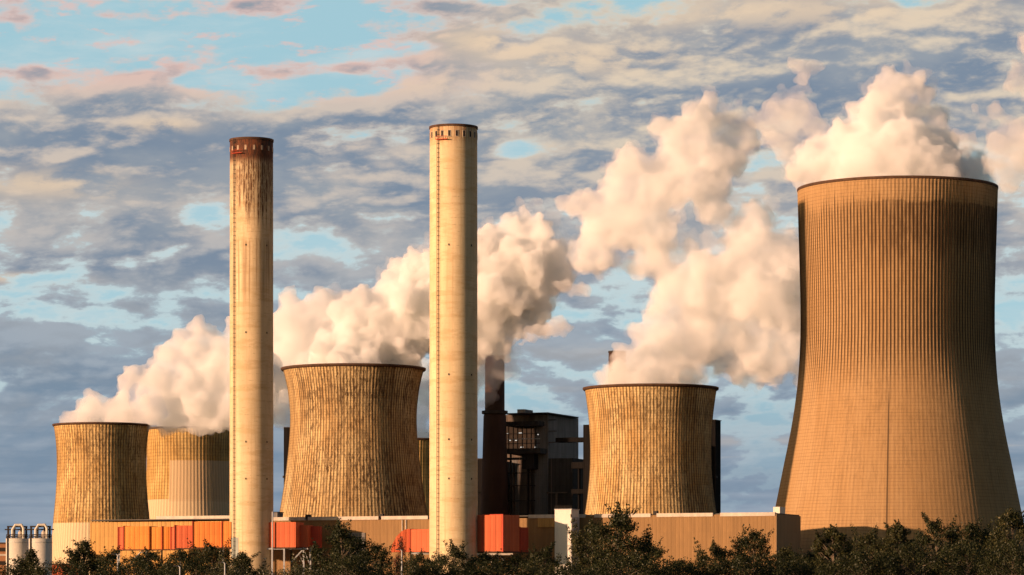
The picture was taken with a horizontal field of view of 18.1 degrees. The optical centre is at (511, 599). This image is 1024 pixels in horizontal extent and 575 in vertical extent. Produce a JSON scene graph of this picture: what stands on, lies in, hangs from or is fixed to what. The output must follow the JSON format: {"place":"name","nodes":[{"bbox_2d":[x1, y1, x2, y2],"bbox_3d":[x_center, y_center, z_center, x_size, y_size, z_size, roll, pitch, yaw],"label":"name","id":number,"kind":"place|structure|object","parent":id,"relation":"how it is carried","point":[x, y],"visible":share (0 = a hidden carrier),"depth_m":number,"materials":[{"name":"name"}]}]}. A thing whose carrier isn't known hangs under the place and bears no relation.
{"place":"outdoors","nodes":[
{"label":"outdoors","id":0,"kind":"place"},
{"bbox_2d":[0,542,5,574],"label":"brick building","id":1,"kind":"structure","parent":0,"point":[2,552],"depth_m":1420.00,"materials":[{"name":"orange brick"}]},
{"bbox_2d":[0,0,1023,541],"label":"sky","id":2,"kind":"structure","parent":0,"point":[642,164],"materials":[{"name":"blue"}]},
{"bbox_2d":[506,409,582,515],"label":"boiler house","id":3,"kind":"structure","parent":0,"point":[542,477],"depth_m":1660.53,"materials":[{"name":"metal"}]},
{"bbox_2d":[555,437,582,513],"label":"conveyor bridge","id":4,"kind":"structure","parent":0,"point":[579,467],"depth_m":1606.20,"materials":[{"name":"grey metal"}]},
{"label":"ground","id":5,"kind":"structure","parent":0,"visible":0},
{"bbox_2d":[5,524,28,574],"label":"silo","id":6,"kind":"object","parent":5,"relation":"on","point":[18,545],"visible":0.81,"depth_m":1296.35,"materials":[{"name":"beige paint"}]},
{"bbox_2d":[0,561,38,574],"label":"bush","id":7,"kind":"object","parent":5,"relation":"on","point":[12,571],"visible":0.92,"depth_m":286.78,"materials":[{"name":"green plant"}]},
{"bbox_2d":[9,547,48,574],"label":"tree","id":8,"kind":"object","parent":5,"relation":"on","point":[31,555],"visible":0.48,"depth_m":299.74,"materials":[{"name":"green plant"}]},
{"bbox_2d":[28,523,53,574],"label":"silo","id":9,"kind":"object","parent":5,"relation":"on","point":[42,543],"visible":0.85,"depth_m":1286.71,"materials":[{"name":"beige paint"}]},
{"bbox_2d":[21,554,88,574],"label":"bush","id":10,"kind":"object","parent":5,"relation":"on","point":[69,571],"visible":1,"depth_m":282.70,"materials":[{"name":"green plant"}]},
{"bbox_2d":[55,537,102,574],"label":"tree","id":11,"kind":"object","parent":5,"relation":"on","point":[84,548],"visible":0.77,"depth_m":309.50,"materials":[{"name":"green plant"}]},
{"bbox_2d":[52,422,150,574],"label":"cooling tower","id":12,"kind":"structure","parent":5,"relation":"on","point":[101,470],"depth_m":1975.64,"materials":[{"name":"beige concrete"}]},
{"bbox_2d":[90,545,131,574],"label":"tree","id":13,"kind":"object","parent":5,"relation":"on","point":[108,557],"visible":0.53,"depth_m":329.18,"materials":[{"name":"green plant"}]},
{"bbox_2d":[94,554,167,574],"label":"bush","id":14,"kind":"object","parent":5,"relation":"on","point":[141,571],"visible":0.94,"depth_m":282.99,"materials":[{"name":"green plant"}]},
{"bbox_2d":[121,546,165,573],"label":"tree","id":15,"kind":"object","parent":5,"relation":"on","point":[148,554],"visible":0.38,"depth_m":344.39,"materials":[{"name":"green plant"}]},
{"bbox_2d":[118,521,230,564],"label":"flue duct","id":16,"kind":"object","parent":5,"relation":"on","point":[150,538],"visible":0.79,"depth_m":1394.31,"materials":[{"name":"orange metal"}]},
{"bbox_2d":[157,546,206,574],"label":"tree","id":17,"kind":"object","parent":5,"relation":"on","point":[174,555],"visible":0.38,"depth_m":319.69,"materials":[{"name":"green plant"}]},
{"bbox_2d":[146,426,229,518],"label":"cooling tower","id":18,"kind":"structure","parent":5,"relation":"on","point":[187,470],"depth_m":2123.22,"materials":[{"name":"concrete"}]},
{"bbox_2d":[155,550,245,574],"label":"bush","id":19,"kind":"object","parent":5,"relation":"on","point":[172,570],"visible":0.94,"depth_m":274.54,"materials":[{"name":"green plant"}]},
{"bbox_2d":[187,536,237,574],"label":"tree","id":20,"kind":"object","parent":5,"relation":"on","point":[208,552],"visible":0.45,"depth_m":329.10,"materials":[{"name":"green plant"}]},
{"bbox_2d":[218,562,225,574],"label":"lamp post","id":21,"kind":"object","parent":5,"relation":"on","point":[224,567],"visible":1,"depth_m":261.96,"materials":[{"name":"metal"}]},
{"bbox_2d":[210,549,248,574],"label":"bush","id":22,"kind":"object","parent":5,"relation":"on","point":[232,571],"visible":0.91,"depth_m":274.08,"materials":[{"name":"green plant"}]},
{"bbox_2d":[229,550,264,574],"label":"tree","id":23,"kind":"object","parent":5,"relation":"on","point":[245,561],"visible":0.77,"depth_m":289.71,"materials":[{"name":"green plant"}]},
{"bbox_2d":[229,137,273,574],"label":"chimney","id":24,"kind":"object","parent":5,"relation":"on","point":[251,334],"visible":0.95,"depth_m":1380.81,"materials":[{"name":"concrete"}]},
{"bbox_2d":[244,557,278,574],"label":"bush","id":25,"kind":"object","parent":5,"relation":"on","point":[263,572],"visible":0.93,"depth_m":289.97,"materials":[{"name":"green plant"}]},
{"bbox_2d":[283,427,289,480],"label":"service shaft","id":26,"kind":"object","parent":5,"relation":"on","point":[286,436],"visible":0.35,"depth_m":1679.43,"materials":[{"name":"metal"}]},
{"bbox_2d":[267,512,321,574],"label":"flue duct","id":27,"kind":"object","parent":5,"relation":"on","point":[284,536],"visible":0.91,"depth_m":1382.94,"materials":[{"name":"metal"}]},
{"bbox_2d":[273,554,329,574],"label":"bush","id":28,"kind":"object","parent":5,"relation":"on","point":[296,570],"visible":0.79,"depth_m":283.49,"materials":[{"name":"green plant"}]},
{"bbox_2d":[300,517,380,574],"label":"tree","id":29,"kind":"object","parent":5,"relation":"on","point":[340,534],"visible":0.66,"depth_m":319.58,"materials":[{"name":"green plant"}]},
{"bbox_2d":[300,548,406,574],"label":"bush","id":30,"kind":"object","parent":5,"relation":"on","point":[353,564],"visible":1,"depth_m":270.54,"materials":[{"name":"green plant"}]},
{"bbox_2d":[280,363,427,516],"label":"cooling tower","id":31,"kind":"structure","parent":5,"relation":"on","point":[353,450],"depth_m":1551.58,"materials":[{"name":"concrete"}]},
{"bbox_2d":[356,539,395,574],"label":"tree","id":32,"kind":"object","parent":5,"relation":"on","point":[376,553],"visible":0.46,"depth_m":329.31,"materials":[{"name":"green plant"}]},
{"bbox_2d":[393,536,405,573],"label":"sapling","id":33,"kind":"object","parent":5,"relation":"on","point":[401,547],"visible":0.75,"depth_m":289.89,"materials":[{"name":"green plant"}]},
{"bbox_2d":[391,529,428,559],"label":"flue duct","id":34,"kind":"object","parent":5,"relation":"on","point":[416,540],"visible":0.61,"depth_m":1348.92,"materials":[{"name":"metal"}]},
{"bbox_2d":[391,548,444,574],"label":"tree","id":35,"kind":"object","parent":5,"relation":"on","point":[420,558],"visible":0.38,"depth_m":349.28,"materials":[{"name":"green plant"}]},
{"bbox_2d":[418,438,428,515],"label":"cooling tower","id":36,"kind":"structure","parent":5,"relation":"on","point":[423,446],"depth_m":1959.94,"materials":[{"name":"concrete"}]},
{"bbox_2d":[385,554,481,574],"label":"bush","id":37,"kind":"object","parent":5,"relation":"on","point":[422,569],"visible":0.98,"depth_m":277.41,"materials":[{"name":"green plant"}]},
{"bbox_2d":[90,507,800,574],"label":"machine hall","id":38,"kind":"structure","parent":5,"relation":"on","point":[678,532],"depth_m":1365.42,"materials":[{"name":"metal"}]},
{"bbox_2d":[274,512,283,516],"bbox_3d":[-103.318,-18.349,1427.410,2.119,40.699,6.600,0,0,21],"label":"roof cabin","id":39,"kind":"object","parent":38,"relation":"on","point":[278,514],"visible":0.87,"depth_m":1425.44,"materials":[{"name":"metal"}]},
{"bbox_2d":[339,533,364,573],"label":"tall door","id":40,"kind":"structure","parent":38,"relation":"in","point":[359,534],"depth_m":1397.77,"materials":[{"name":"grey metal"}]},
{"bbox_2d":[429,123,477,573],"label":"chimney","id":41,"kind":"object","parent":5,"relation":"on","point":[453,461],"visible":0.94,"depth_m":1330.35,"materials":[{"name":"concrete"}]},
{"bbox_2d":[430,539,476,574],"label":"tree","id":42,"kind":"object","parent":5,"relation":"on","point":[455,553],"visible":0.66,"depth_m":299.22,"materials":[{"name":"green plant"}]},
{"bbox_2d":[478,458,481,514],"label":"plant building","id":43,"kind":"structure","parent":5,"relation":"on","point":[479,482],"depth_m":1659.16,"materials":[{"name":"metal"}]},
{"bbox_2d":[462,548,510,574],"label":"tree","id":44,"kind":"object","parent":5,"relation":"on","point":[488,556],"visible":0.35,"depth_m":329.68,"materials":[{"name":"green plant"}]},
{"bbox_2d":[481,355,508,514],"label":"chimney","id":45,"kind":"object","parent":5,"relation":"on","point":[494,496],"visible":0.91,"depth_m":1645.07,"materials":[{"name":"metal"}]},
{"bbox_2d":[456,554,547,574],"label":"bush","id":46,"kind":"object","parent":5,"relation":"on","point":[492,570],"visible":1,"depth_m":276.54,"materials":[{"name":"green plant"}]},
{"bbox_2d":[477,514,528,567],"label":"flue duct","id":47,"kind":"object","parent":5,"relation":"on","point":[507,534],"visible":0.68,"depth_m":1335.28,"materials":[{"name":"metal"}]},
{"bbox_2d":[498,550,532,574],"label":"tree","id":48,"kind":"object","parent":5,"relation":"on","point":[517,559],"visible":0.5,"depth_m":329.75,"materials":[{"name":"green plant"}]},
{"bbox_2d":[521,541,561,574],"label":"tree","id":49,"kind":"object","parent":5,"relation":"on","point":[547,550],"visible":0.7,"depth_m":309.66,"materials":[{"name":"green plant"}]},
{"bbox_2d":[554,506,579,566],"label":"stair tower","id":50,"kind":"structure","parent":5,"relation":"on","point":[563,518],"depth_m":1350.48,"materials":[{"name":"concrete"}]},
{"bbox_2d":[535,556,619,574],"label":"bush","id":51,"kind":"object","parent":5,"relation":"on","point":[564,570],"visible":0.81,"depth_m":286.09,"materials":[{"name":"green plant"}]},
{"bbox_2d":[583,425,589,513],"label":"lift tower","id":52,"kind":"structure","parent":5,"relation":"on","point":[586,451],"depth_m":1599.57,"materials":[{"name":"metal"}]},
{"bbox_2d":[562,514,621,574],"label":"tree","id":53,"kind":"object","parent":5,"relation":"on","point":[577,543],"visible":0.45,"depth_m":328.83,"materials":[{"name":"green plant"}]},
{"bbox_2d":[578,500,654,574],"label":"tree","id":54,"kind":"object","parent":5,"relation":"on","point":[620,521],"visible":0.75,"depth_m":318.68,"materials":[{"name":"green plant"}]},
{"bbox_2d":[608,350,625,383],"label":"chimney","id":55,"kind":"object","parent":5,"relation":"on","point":[617,368],"visible":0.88,"depth_m":2144.86,"materials":[{"name":"metal"}]},
{"bbox_2d":[578,545,673,574],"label":"bush","id":56,"kind":"object","parent":5,"relation":"on","point":[625,559],"visible":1,"depth_m":273.22,"materials":[{"name":"green plant"}]},
{"bbox_2d":[629,535,668,574],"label":"tree","id":57,"kind":"object","parent":5,"relation":"on","point":[657,549],"visible":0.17,"depth_m":329.46,"materials":[{"name":"green plant"}]},
{"bbox_2d":[583,383,718,514],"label":"cooling tower","id":58,"kind":"structure","parent":5,"relation":"on","point":[650,447],"depth_m":1543.67,"materials":[{"name":"concrete"}]},
{"bbox_2d":[662,556,693,574],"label":"tree","id":59,"kind":"object","parent":5,"relation":"on","point":[678,562],"visible":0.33,"depth_m":339.05,"materials":[{"name":"green plant"}]},
{"bbox_2d":[653,557,734,574],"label":"bush","id":60,"kind":"object","parent":5,"relation":"on","point":[676,571],"visible":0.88,"depth_m":278.18,"materials":[{"name":"green plant"}]},
{"bbox_2d":[692,537,737,574],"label":"tree","id":61,"kind":"object","parent":5,"relation":"on","point":[714,549],"visible":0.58,"depth_m":329.20,"materials":[{"name":"green plant"}]},
{"bbox_2d":[711,419,721,513],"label":"service shaft","id":62,"kind":"object","parent":5,"relation":"on","point":[716,451],"visible":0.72,"depth_m":1640.29,"materials":[{"name":"metal"}]},
{"bbox_2d":[683,547,802,574],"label":"bush","id":63,"kind":"object","parent":5,"relation":"on","point":[744,567],"visible":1,"depth_m":277.20,"materials":[{"name":"green plant"}]},
{"bbox_2d":[726,524,775,574],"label":"tree","id":64,"kind":"object","parent":5,"relation":"on","point":[757,543],"visible":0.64,"depth_m":324.32,"materials":[{"name":"green plant"}]},
{"bbox_2d":[766,543,797,574],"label":"tree","id":65,"kind":"object","parent":5,"relation":"on","point":[785,552],"visible":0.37,"depth_m":334.47,"materials":[{"name":"green plant"}]},
{"bbox_2d":[749,550,847,574],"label":"bush","id":66,"kind":"object","parent":5,"relation":"on","point":[793,567],"visible":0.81,"depth_m":281.60,"materials":[{"name":"green plant"}]},
{"bbox_2d":[790,551,824,574],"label":"tree","id":67,"kind":"object","parent":5,"relation":"on","point":[811,555],"visible":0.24,"depth_m":329.75,"materials":[{"name":"green plant"}]},
{"bbox_2d":[797,523,855,574],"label":"tree","id":68,"kind":"object","parent":5,"relation":"on","point":[835,536],"visible":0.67,"depth_m":319.76,"materials":[{"name":"green plant"}]},
{"bbox_2d":[802,543,910,574],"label":"bush","id":69,"kind":"object","parent":5,"relation":"on","point":[858,564],"visible":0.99,"depth_m":274.69,"materials":[{"name":"green plant"}]},
{"bbox_2d":[844,523,894,574],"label":"tree","id":70,"kind":"object","parent":5,"relation":"on","point":[870,540],"visible":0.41,"depth_m":329.41,"materials":[{"name":"green plant"}]},
{"bbox_2d":[870,519,919,574],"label":"tree","id":71,"kind":"object","parent":5,"relation":"on","point":[898,529],"visible":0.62,"depth_m":314.61,"materials":[{"name":"green plant"}]},
{"bbox_2d":[775,175,1023,574],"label":"cooling tower","id":72,"kind":"structure","parent":5,"relation":"on","point":[897,414],"depth_m":1395.13,"materials":[{"name":"concrete"}]},
{"bbox_2d":[869,534,968,574],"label":"bush","id":73,"kind":"object","parent":5,"relation":"on","point":[939,560],"visible":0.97,"depth_m":275.57,"materials":[{"name":"green plant"}]},
{"bbox_2d":[902,511,972,574],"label":"tree","id":74,"kind":"object","parent":5,"relation":"on","point":[949,534],"visible":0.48,"depth_m":324.39,"materials":[{"name":"green plant"}]},
{"bbox_2d":[902,532,1023,574],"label":"bush","id":75,"kind":"object","parent":5,"relation":"on","point":[958,554],"visible":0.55,"depth_m":284.20,"materials":[{"name":"green plant"}]},
{"bbox_2d":[949,516,999,574],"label":"tree","id":76,"kind":"object","parent":5,"relation":"on","point":[971,529],"visible":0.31,"depth_m":329.56,"materials":[{"name":"green plant"}]},
{"bbox_2d":[964,532,1023,574],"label":"bush","id":77,"kind":"object","parent":5,"relation":"on","point":[1017,560],"visible":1,"depth_m":274.31,"materials":[{"name":"green plant"}]},
{"bbox_2d":[979,506,1023,574],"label":"tree","id":78,"kind":"object","parent":5,"relation":"on","point":[1012,519],"visible":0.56,"depth_m":299.57,"materials":[{"name":"green plant"}]}
]}

